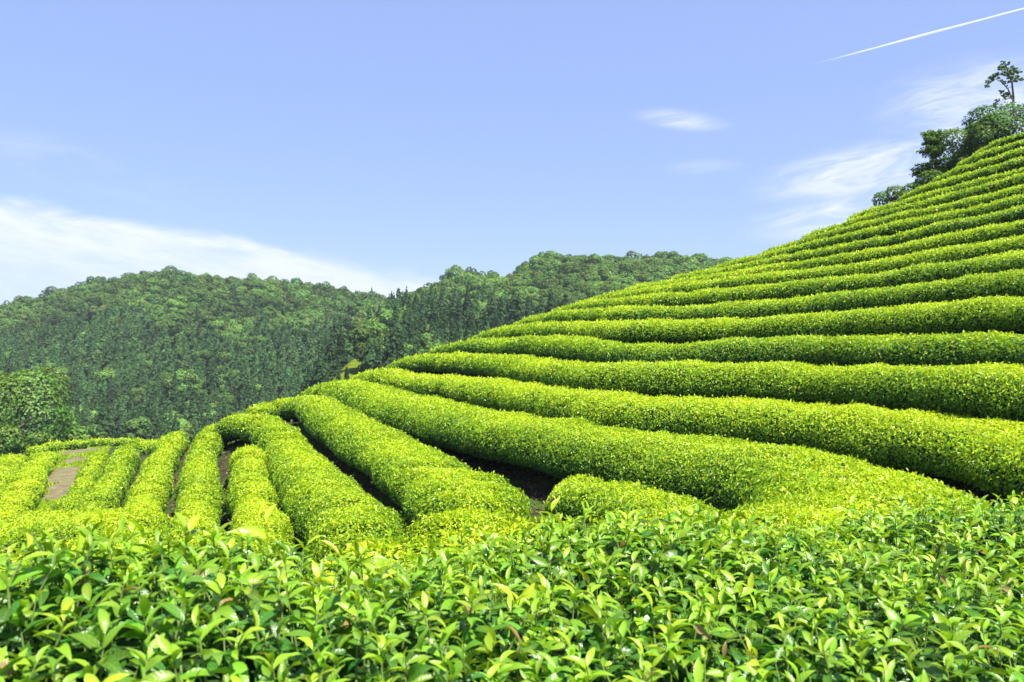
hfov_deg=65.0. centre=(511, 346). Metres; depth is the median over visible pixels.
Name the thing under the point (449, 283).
broadleaf tree
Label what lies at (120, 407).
conifer tree
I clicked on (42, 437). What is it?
shrub
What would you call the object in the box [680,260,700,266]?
broadleaf tree
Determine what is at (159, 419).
conifer tree
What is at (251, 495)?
tea hedge
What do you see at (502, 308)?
conifer tree
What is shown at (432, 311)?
conifer tree
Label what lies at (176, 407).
conifer tree
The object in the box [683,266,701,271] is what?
broadleaf tree
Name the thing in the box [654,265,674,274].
broadleaf tree
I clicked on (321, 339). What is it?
conifer tree
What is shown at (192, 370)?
broadleaf tree
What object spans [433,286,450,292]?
broadleaf tree
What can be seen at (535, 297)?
broadleaf tree
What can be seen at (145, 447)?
tea hedge
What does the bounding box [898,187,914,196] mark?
shrub
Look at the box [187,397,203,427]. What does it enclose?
conifer tree
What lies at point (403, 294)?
broadleaf tree
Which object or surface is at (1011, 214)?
tea hedge
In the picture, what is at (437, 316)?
conifer tree
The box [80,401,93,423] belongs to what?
conifer tree
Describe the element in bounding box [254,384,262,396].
broadleaf tree
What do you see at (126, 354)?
conifer tree
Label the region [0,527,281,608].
tea hedge
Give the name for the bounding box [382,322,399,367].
conifer tree
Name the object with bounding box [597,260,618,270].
broadleaf tree
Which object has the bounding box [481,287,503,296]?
broadleaf tree
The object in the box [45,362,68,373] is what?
broadleaf tree
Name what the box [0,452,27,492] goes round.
tea hedge
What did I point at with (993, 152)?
tea hedge
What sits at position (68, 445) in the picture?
tea hedge
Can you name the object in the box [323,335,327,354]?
conifer tree
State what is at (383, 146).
sky
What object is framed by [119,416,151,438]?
broadleaf tree
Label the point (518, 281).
broadleaf tree
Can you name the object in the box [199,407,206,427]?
conifer tree
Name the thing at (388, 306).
conifer tree
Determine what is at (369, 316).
conifer tree
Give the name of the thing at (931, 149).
tree
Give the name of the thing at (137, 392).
broadleaf tree
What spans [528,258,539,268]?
broadleaf tree
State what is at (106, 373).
broadleaf tree
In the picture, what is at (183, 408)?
conifer tree
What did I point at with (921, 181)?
shrub
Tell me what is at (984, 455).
tea hedge
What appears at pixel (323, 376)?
conifer tree
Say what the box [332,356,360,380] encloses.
meadow
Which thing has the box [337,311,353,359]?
conifer tree
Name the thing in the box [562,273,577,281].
broadleaf tree
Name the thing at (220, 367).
broadleaf tree
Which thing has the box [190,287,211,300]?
broadleaf tree
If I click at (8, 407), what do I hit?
broadleaf tree
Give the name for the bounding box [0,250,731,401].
forest
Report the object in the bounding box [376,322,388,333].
broadleaf tree
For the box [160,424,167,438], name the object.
conifer tree
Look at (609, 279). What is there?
broadleaf tree
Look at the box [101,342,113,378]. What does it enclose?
conifer tree
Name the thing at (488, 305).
conifer tree
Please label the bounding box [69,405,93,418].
broadleaf tree
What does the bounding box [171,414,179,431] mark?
conifer tree
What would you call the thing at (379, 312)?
conifer tree
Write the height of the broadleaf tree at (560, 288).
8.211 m
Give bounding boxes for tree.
[0,366,80,454]
[0,373,22,440]
[5,365,17,396]
[25,417,35,441]
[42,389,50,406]
[42,424,59,436]
[43,361,52,372]
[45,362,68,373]
[47,367,67,384]
[61,419,68,442]
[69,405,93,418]
[73,406,78,424]
[74,402,80,418]
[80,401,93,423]
[81,410,87,426]
[85,409,92,425]
[88,424,113,439]
[90,410,106,420]
[92,369,119,391]
[92,392,100,418]
[92,395,116,438]
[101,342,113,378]
[106,384,113,406]
[107,426,113,437]
[112,403,116,419]
[113,375,120,398]
[113,395,140,413]
[114,398,125,428]
[115,410,125,436]
[116,421,123,438]
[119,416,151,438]
[120,344,135,369]
[125,408,136,431]
[127,393,137,412]
[127,404,134,420]
[128,387,146,404]
[135,362,145,388]
[138,406,143,416]
[142,360,152,374]
[143,398,150,414]
[144,403,150,418]
[145,414,153,440]
[149,406,161,436]
[149,419,154,439]
[153,420,160,439]
[154,279,171,289]
[154,371,172,387]
[155,403,159,420]
[156,415,162,434]
[158,393,162,411]
[159,392,166,413]
[159,405,167,425]
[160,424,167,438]
[161,370,199,397]
[161,416,169,435]
[164,313,189,322]
[164,410,183,419]
[166,299,184,313]
[167,371,181,407]
[167,411,172,431]
[167,419,195,442]
[169,359,186,372]
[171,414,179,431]
[173,398,179,417]
[174,394,180,413]
[179,396,186,417]
[182,325,205,342]
[187,368,194,375]
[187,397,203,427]
[188,385,196,419]
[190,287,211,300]
[191,350,210,367]
[192,380,204,389]
[192,418,197,438]
[196,393,201,416]
[199,390,206,411]
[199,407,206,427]
[200,357,213,389]
[201,315,215,326]
[204,407,211,426]
[206,320,225,333]
[207,368,223,396]
[209,401,234,412]
[212,302,236,318]
[213,352,231,369]
[213,365,231,374]
[214,391,236,411]
[218,377,226,384]
[219,332,237,343]
[224,369,240,384]
[225,325,245,334]
[235,286,248,296]
[236,335,252,351]
[237,316,255,324]
[237,363,249,402]
[246,389,254,407]
[252,289,263,295]
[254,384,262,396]
[258,376,270,400]
[279,317,294,331]
[288,385,294,397]
[297,308,314,327]
[299,363,313,396]
[300,343,309,371]
[311,351,329,385]
[312,341,331,386]
[316,331,324,352]
[316,359,328,384]
[320,322,332,334]
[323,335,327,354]
[326,330,340,380]
[328,321,339,360]
[334,337,342,368]
[336,323,346,352]
[336,369,340,379]
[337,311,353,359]
[337,328,348,366]
[344,367,349,380]
[347,319,364,336]
[348,321,384,362]
[351,317,379,329]
[357,337,380,373]
[364,305,372,323]
[366,318,382,325]
[372,345,384,369]
[373,338,376,352]
[375,303,381,319]
[375,308,391,316]
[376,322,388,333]
[379,312,400,329]
[380,333,389,345]
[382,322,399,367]
[383,327,389,360]
[385,294,392,311]
[388,302,402,336]
[390,291,393,306]
[396,336,404,359]
[396,344,421,353]
[400,291,420,305]
[400,333,406,343]
[402,310,408,328]
[402,345,408,358]
[404,327,409,343]
[405,296,413,318]
[406,311,414,329]
[407,317,418,350]
[408,321,416,346]
[411,339,417,355]
[412,295,419,314]
[413,308,418,330]
[415,322,422,349]
[418,301,426,331]
[418,318,423,346]
[419,332,440,351]
[420,290,426,313]
[420,312,426,335]
[421,342,440,353]
[427,283,435,303]
[427,298,435,324]
[429,320,439,338]
[432,329,437,344]
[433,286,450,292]
[433,297,444,327]
[434,304,443,334]
[436,318,442,336]
[438,286,444,311]
[440,279,456,286]
[440,316,449,344]
[444,264,465,279]
[447,292,452,308]
[448,332,453,343]
[449,291,457,320]
[449,319,451,335]
[451,286,466,299]
[452,323,455,340]
[453,297,465,335]
[453,328,458,341]
[458,326,462,341]
[461,286,473,322]
[461,298,486,311]
[463,313,474,338]
[467,277,483,286]
[467,280,483,300]
[469,314,476,335]
[471,275,491,279]
[474,311,486,330]
[476,312,481,333]
[480,278,505,289]
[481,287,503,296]
[482,308,489,323]
[482,313,490,330]
[485,272,498,277]
[486,298,490,311]
[487,291,497,328]
[491,310,496,327]
[494,292,504,305]
[494,312,500,327]
[495,276,514,289]
[498,296,505,320]
[500,314,503,324]
[502,286,513,294]
[503,314,508,325]
[505,292,532,312]
[507,288,516,316]
[507,296,515,324]
[511,286,522,294]
[512,276,525,286]
[512,293,523,321]
[513,271,530,278]
[515,261,529,270]
[522,293,543,308]
[524,286,539,293]
[524,300,538,308]
[525,293,531,317]
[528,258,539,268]
[528,276,547,287]
[534,303,539,314]
[537,258,553,265]
[537,276,562,288]
[538,287,559,296]
[538,293,544,313]
[542,288,558,296]
[543,251,562,261]
[544,289,555,312]
[552,285,564,292]
[554,295,557,306]
[555,293,570,306]
[559,255,572,272]
[560,258,578,270]
[561,290,572,296]
[562,261,578,273]
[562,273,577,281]
[562,290,568,306]
[564,277,578,288]
[567,266,580,273]
[569,281,584,291]
[569,293,587,300]
[574,256,582,267]
[579,286,592,294]
[583,253,605,263]
[583,270,599,281]
[584,283,603,294]
[587,289,603,297]
[593,264,615,275]
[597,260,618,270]
[600,270,620,283]
[600,284,615,292]
[604,276,617,284]
[610,281,627,289]
[610,286,621,291]
[616,260,634,276]
[628,259,640,264]
[633,271,650,282]
[639,262,658,268]
[642,259,662,266]
[646,275,659,281]
[654,251,668,258]
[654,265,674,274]
[654,272,669,278]
[662,259,675,265]
[666,250,678,258]
[669,255,685,265]
[670,267,691,275]
[677,255,697,263]
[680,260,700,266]
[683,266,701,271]
[687,264,701,268]
[693,253,708,265]
[904,129,954,187]
[929,127,989,177]
[984,60,1023,116]
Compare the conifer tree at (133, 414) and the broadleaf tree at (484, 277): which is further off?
the broadleaf tree at (484, 277)
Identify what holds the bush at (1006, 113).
on the ground at (475, 464)
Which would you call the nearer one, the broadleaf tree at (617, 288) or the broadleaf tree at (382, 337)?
the broadleaf tree at (382, 337)
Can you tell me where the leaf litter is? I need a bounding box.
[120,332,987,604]
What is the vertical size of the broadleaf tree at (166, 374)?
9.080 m
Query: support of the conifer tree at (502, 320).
on the ground at (475, 464)
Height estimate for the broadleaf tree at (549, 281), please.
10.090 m
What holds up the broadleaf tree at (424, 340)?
on the ground at (475, 464)
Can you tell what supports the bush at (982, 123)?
on the ground at (475, 464)
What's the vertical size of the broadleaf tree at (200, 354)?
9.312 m
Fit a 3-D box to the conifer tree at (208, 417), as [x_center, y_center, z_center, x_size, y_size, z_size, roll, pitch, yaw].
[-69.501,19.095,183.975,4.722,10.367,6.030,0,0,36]
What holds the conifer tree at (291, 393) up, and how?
on the ground at (475, 464)
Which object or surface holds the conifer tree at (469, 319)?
on the ground at (475, 464)
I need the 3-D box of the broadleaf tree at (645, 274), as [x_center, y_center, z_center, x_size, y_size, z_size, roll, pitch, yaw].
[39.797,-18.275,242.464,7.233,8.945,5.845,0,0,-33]
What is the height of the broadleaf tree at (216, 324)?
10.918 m
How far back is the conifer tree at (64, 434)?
149.76 m
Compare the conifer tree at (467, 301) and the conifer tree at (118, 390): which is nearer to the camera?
the conifer tree at (467, 301)
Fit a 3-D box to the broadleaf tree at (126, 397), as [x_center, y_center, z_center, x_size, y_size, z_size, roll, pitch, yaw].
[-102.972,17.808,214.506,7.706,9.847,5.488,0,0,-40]
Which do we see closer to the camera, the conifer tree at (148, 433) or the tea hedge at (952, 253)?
the tea hedge at (952, 253)
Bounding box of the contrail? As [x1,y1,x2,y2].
[850,8,1023,54]
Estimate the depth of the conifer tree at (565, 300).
165.72 m
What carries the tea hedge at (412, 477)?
on the ground at (475, 464)
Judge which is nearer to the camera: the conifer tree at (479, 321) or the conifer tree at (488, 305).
the conifer tree at (479, 321)
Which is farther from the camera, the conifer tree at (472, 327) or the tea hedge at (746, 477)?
the conifer tree at (472, 327)
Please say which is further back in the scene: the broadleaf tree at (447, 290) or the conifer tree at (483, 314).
the broadleaf tree at (447, 290)
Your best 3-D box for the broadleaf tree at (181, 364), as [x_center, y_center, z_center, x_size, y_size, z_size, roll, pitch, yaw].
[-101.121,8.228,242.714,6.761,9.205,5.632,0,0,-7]
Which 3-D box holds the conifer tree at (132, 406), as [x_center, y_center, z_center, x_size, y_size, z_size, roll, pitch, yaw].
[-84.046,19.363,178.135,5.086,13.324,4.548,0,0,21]
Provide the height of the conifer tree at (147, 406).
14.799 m
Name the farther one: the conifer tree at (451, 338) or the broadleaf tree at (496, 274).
the broadleaf tree at (496, 274)
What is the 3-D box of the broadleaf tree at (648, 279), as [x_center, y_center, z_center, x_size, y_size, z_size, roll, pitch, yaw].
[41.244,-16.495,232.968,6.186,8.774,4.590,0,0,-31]
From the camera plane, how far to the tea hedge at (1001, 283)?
24.50 m
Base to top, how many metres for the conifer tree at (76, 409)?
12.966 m
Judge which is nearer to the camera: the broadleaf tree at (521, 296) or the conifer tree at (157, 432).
the conifer tree at (157, 432)
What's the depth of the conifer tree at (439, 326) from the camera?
170.97 m
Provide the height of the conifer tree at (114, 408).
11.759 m
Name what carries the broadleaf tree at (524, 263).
on the ground at (475, 464)
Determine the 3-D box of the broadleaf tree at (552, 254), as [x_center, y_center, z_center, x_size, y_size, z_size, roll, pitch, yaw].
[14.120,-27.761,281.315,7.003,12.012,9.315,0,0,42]
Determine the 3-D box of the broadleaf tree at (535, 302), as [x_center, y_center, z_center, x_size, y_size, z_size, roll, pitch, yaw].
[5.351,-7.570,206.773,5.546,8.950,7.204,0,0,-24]
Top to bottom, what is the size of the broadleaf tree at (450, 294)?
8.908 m
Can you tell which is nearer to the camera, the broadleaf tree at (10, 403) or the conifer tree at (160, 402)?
the broadleaf tree at (10, 403)
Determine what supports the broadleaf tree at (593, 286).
on the ground at (475, 464)
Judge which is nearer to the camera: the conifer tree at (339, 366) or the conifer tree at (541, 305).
the conifer tree at (339, 366)
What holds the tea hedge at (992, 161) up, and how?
on the ground at (475, 464)
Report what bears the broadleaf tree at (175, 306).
on the ground at (475, 464)
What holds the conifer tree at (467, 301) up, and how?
on the ground at (475, 464)
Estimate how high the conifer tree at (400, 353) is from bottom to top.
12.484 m
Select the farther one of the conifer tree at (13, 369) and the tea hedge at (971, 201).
the conifer tree at (13, 369)
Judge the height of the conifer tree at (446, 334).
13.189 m
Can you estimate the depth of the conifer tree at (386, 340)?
151.69 m
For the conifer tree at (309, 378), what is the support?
on the ground at (475, 464)
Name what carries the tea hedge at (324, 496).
on the ground at (475, 464)
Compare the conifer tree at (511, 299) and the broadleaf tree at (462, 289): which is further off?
the broadleaf tree at (462, 289)
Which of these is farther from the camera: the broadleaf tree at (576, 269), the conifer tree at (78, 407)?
the broadleaf tree at (576, 269)
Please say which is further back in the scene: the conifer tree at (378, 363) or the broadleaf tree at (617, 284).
the broadleaf tree at (617, 284)
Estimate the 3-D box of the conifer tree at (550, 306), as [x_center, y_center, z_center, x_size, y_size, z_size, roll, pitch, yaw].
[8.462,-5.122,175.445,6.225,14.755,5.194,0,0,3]
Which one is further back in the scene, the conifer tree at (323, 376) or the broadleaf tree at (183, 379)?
the broadleaf tree at (183, 379)
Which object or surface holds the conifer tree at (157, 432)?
on the ground at (475, 464)
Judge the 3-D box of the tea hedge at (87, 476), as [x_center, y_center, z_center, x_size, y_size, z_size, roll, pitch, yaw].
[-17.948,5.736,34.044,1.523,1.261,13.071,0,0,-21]
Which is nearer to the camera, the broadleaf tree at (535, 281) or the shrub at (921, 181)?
the shrub at (921, 181)
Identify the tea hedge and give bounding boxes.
[0,450,59,521]
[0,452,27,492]
[0,489,1023,681]
[0,504,180,554]
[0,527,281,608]
[25,436,146,455]
[49,450,109,510]
[71,441,141,511]
[123,429,190,513]
[132,438,158,455]
[168,423,228,536]
[212,412,410,573]
[224,443,297,567]
[244,401,277,415]
[272,396,293,408]
[276,394,532,529]
[300,378,1000,541]
[350,367,1023,501]
[385,350,1023,421]
[394,505,534,547]
[426,330,1023,366]
[466,293,1023,342]
[511,267,1023,325]
[543,473,720,530]
[550,249,1023,311]
[586,234,1023,299]
[624,219,1023,290]
[670,204,1023,279]
[714,192,1023,267]
[763,183,1023,252]
[799,171,1023,239]
[847,167,1023,219]
[898,155,1023,201]
[929,147,1023,183]
[956,139,1023,166]
[970,132,1023,156]
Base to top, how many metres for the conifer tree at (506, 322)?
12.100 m
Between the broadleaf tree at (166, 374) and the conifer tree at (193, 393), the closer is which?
the conifer tree at (193, 393)
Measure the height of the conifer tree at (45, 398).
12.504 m
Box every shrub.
[0,423,26,454]
[24,431,56,452]
[64,425,93,449]
[871,184,909,205]
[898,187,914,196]
[912,169,942,188]
[948,143,980,167]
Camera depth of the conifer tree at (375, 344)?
139.52 m
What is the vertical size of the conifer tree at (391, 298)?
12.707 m
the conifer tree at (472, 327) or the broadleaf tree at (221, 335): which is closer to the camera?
the conifer tree at (472, 327)
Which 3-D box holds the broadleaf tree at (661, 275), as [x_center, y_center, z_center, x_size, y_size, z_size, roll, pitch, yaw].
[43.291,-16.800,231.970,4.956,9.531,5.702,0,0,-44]
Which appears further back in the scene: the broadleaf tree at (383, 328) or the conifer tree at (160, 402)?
the conifer tree at (160, 402)
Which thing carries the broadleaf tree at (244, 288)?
on the ground at (475, 464)
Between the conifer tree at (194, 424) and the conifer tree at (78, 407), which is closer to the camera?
the conifer tree at (194, 424)
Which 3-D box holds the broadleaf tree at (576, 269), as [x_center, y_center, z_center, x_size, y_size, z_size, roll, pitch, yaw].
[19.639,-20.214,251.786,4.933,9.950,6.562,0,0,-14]
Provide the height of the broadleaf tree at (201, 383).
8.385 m
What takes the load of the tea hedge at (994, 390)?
on the ground at (475, 464)
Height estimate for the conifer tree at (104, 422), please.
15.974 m
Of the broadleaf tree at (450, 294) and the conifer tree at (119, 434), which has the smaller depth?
the conifer tree at (119, 434)
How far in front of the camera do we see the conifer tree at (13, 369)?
234.40 m
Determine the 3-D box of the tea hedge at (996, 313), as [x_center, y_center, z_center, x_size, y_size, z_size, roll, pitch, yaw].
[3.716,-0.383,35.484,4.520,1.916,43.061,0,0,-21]
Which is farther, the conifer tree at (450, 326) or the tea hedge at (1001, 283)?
the conifer tree at (450, 326)
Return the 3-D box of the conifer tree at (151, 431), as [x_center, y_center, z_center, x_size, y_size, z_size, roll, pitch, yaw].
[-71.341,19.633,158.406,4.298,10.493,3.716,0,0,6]
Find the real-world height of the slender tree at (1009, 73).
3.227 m
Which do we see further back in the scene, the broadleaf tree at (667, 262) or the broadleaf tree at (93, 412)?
the broadleaf tree at (667, 262)
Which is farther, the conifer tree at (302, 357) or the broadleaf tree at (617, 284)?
the conifer tree at (302, 357)
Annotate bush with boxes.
[956,113,1012,157]
[961,102,1023,149]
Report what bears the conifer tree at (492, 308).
on the ground at (475, 464)
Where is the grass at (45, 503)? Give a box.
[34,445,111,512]
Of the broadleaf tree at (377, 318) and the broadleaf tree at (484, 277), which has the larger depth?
the broadleaf tree at (484, 277)
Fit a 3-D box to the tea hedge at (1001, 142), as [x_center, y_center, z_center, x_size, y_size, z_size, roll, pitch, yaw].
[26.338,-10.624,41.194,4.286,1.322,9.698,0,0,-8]
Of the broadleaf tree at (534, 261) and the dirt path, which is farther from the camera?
the broadleaf tree at (534, 261)
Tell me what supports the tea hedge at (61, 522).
on the ground at (475, 464)
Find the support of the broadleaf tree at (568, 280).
on the ground at (475, 464)
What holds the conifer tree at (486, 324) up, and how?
on the ground at (475, 464)
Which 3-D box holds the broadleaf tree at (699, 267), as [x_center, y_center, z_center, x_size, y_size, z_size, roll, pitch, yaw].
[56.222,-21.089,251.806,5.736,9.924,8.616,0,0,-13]
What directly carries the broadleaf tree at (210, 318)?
on the ground at (475, 464)
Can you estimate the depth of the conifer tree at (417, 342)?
161.18 m
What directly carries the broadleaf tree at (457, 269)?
on the ground at (475, 464)
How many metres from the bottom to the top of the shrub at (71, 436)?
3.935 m
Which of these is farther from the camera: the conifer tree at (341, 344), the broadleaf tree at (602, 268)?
the broadleaf tree at (602, 268)
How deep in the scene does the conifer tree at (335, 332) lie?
158.66 m
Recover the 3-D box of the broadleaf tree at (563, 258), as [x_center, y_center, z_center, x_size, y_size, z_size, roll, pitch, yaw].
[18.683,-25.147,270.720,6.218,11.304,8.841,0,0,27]
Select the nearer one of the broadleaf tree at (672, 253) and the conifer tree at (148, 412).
the conifer tree at (148, 412)
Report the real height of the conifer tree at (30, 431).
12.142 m
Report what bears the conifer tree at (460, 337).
on the ground at (475, 464)
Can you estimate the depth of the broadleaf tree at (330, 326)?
279.50 m
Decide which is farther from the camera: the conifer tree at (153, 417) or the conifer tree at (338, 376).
the conifer tree at (153, 417)
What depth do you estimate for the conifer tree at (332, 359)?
149.66 m
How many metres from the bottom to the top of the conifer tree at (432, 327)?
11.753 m
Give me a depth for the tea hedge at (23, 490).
32.86 m
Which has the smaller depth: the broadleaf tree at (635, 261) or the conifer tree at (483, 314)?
the conifer tree at (483, 314)
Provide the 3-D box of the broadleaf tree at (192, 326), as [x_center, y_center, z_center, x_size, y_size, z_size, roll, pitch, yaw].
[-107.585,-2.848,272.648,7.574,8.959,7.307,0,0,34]
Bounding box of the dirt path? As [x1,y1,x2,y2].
[41,448,109,499]
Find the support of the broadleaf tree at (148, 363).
on the ground at (475, 464)
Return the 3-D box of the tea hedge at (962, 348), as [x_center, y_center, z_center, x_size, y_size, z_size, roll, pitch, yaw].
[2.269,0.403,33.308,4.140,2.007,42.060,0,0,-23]
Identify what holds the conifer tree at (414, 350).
on the ground at (475, 464)
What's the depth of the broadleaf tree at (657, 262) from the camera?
261.50 m
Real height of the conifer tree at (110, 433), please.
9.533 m
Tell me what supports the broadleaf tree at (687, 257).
on the ground at (475, 464)
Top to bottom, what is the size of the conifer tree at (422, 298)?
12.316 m
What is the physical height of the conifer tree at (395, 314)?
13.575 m
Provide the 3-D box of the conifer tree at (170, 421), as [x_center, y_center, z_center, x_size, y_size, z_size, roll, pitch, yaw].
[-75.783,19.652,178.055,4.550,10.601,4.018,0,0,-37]
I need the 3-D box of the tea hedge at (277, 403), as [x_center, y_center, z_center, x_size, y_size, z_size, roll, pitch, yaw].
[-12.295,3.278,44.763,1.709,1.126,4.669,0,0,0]
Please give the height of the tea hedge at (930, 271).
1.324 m
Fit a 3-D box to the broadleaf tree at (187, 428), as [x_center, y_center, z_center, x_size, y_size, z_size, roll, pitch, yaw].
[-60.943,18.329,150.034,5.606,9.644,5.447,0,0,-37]
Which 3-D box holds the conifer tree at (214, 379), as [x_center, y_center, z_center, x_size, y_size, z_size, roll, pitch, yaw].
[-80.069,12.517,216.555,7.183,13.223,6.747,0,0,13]
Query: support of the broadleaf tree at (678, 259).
on the ground at (475, 464)
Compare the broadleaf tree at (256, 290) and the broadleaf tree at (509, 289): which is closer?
the broadleaf tree at (509, 289)
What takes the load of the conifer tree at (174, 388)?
on the ground at (475, 464)
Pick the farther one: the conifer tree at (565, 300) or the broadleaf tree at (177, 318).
the broadleaf tree at (177, 318)
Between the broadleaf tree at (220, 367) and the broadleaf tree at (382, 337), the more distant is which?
the broadleaf tree at (220, 367)
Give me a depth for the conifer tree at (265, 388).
212.87 m
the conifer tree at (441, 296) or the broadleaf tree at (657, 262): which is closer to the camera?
the conifer tree at (441, 296)
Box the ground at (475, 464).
[11,312,1023,611]
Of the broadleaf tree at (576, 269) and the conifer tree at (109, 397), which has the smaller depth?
the conifer tree at (109, 397)
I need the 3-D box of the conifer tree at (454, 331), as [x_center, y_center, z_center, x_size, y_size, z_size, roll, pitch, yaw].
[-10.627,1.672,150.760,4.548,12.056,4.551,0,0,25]
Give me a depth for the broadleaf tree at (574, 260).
262.30 m
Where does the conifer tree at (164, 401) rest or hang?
on the ground at (475, 464)
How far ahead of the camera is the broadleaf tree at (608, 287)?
208.44 m
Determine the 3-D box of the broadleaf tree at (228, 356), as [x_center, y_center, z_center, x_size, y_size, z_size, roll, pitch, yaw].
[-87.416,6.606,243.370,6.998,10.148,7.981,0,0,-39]
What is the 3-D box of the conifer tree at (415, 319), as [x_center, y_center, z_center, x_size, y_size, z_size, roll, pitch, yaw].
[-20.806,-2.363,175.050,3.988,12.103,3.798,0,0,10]
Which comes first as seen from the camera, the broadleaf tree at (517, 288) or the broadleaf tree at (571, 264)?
the broadleaf tree at (517, 288)
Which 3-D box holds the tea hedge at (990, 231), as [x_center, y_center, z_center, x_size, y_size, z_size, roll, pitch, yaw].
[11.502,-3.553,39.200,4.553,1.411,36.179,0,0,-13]
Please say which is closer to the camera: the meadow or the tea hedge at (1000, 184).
the tea hedge at (1000, 184)
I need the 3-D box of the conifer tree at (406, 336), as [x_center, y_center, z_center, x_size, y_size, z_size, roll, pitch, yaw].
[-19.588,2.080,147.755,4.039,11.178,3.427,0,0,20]
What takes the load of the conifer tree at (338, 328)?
on the ground at (475, 464)
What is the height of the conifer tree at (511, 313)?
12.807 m
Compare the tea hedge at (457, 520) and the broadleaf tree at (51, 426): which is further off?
the broadleaf tree at (51, 426)
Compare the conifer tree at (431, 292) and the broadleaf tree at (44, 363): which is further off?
the broadleaf tree at (44, 363)
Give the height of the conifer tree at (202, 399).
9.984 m
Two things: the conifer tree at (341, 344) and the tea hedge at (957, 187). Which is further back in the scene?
the conifer tree at (341, 344)
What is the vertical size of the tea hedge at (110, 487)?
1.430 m
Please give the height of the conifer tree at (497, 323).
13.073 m
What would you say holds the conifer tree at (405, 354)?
on the ground at (475, 464)
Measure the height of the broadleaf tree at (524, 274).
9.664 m
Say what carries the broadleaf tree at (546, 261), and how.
on the ground at (475, 464)
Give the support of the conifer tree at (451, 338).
on the ground at (475, 464)
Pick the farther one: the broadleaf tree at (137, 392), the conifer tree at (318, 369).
the broadleaf tree at (137, 392)
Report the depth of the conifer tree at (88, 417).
194.08 m
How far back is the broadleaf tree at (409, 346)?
142.95 m
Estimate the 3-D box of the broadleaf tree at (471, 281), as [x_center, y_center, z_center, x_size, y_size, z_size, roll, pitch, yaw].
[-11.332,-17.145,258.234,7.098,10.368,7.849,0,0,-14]
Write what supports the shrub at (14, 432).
on the ground at (475, 464)
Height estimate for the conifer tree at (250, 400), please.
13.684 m
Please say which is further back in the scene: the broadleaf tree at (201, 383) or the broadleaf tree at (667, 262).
the broadleaf tree at (667, 262)
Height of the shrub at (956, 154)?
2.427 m
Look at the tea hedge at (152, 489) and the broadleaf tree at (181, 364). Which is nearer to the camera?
the tea hedge at (152, 489)
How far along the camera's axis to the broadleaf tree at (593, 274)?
242.27 m
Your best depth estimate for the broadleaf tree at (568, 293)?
213.04 m
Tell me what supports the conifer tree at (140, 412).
on the ground at (475, 464)
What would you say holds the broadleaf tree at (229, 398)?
on the ground at (475, 464)
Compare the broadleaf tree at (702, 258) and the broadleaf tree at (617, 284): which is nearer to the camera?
the broadleaf tree at (617, 284)
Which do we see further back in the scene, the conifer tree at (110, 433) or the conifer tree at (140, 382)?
the conifer tree at (140, 382)
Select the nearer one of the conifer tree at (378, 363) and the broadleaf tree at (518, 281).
the conifer tree at (378, 363)
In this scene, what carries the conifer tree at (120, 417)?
on the ground at (475, 464)
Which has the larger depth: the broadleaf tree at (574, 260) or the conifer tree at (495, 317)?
the broadleaf tree at (574, 260)
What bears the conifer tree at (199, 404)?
on the ground at (475, 464)
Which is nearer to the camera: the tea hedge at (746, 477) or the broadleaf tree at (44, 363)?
the tea hedge at (746, 477)
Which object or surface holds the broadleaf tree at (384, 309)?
on the ground at (475, 464)
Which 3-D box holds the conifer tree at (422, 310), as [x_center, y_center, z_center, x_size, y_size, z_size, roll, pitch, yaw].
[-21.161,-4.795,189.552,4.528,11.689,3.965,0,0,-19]
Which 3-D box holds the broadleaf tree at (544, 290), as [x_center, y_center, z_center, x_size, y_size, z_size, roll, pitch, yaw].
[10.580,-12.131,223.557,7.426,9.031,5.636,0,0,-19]
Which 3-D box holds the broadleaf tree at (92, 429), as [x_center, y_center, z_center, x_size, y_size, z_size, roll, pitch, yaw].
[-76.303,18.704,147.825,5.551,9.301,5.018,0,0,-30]
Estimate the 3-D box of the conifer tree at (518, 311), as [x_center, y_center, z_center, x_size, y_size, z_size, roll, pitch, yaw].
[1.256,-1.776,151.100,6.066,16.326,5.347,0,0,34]
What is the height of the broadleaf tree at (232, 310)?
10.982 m
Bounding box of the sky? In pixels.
[0,0,1023,304]
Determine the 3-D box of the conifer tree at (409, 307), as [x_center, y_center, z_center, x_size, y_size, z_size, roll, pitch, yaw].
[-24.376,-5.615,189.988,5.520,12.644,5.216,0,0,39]
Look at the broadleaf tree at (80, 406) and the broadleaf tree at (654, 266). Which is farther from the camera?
the broadleaf tree at (654, 266)
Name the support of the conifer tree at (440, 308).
on the ground at (475, 464)
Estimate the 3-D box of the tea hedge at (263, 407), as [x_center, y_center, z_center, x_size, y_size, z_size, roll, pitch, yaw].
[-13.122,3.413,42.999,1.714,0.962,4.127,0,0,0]
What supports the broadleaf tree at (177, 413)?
on the ground at (475, 464)
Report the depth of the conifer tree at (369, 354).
134.44 m

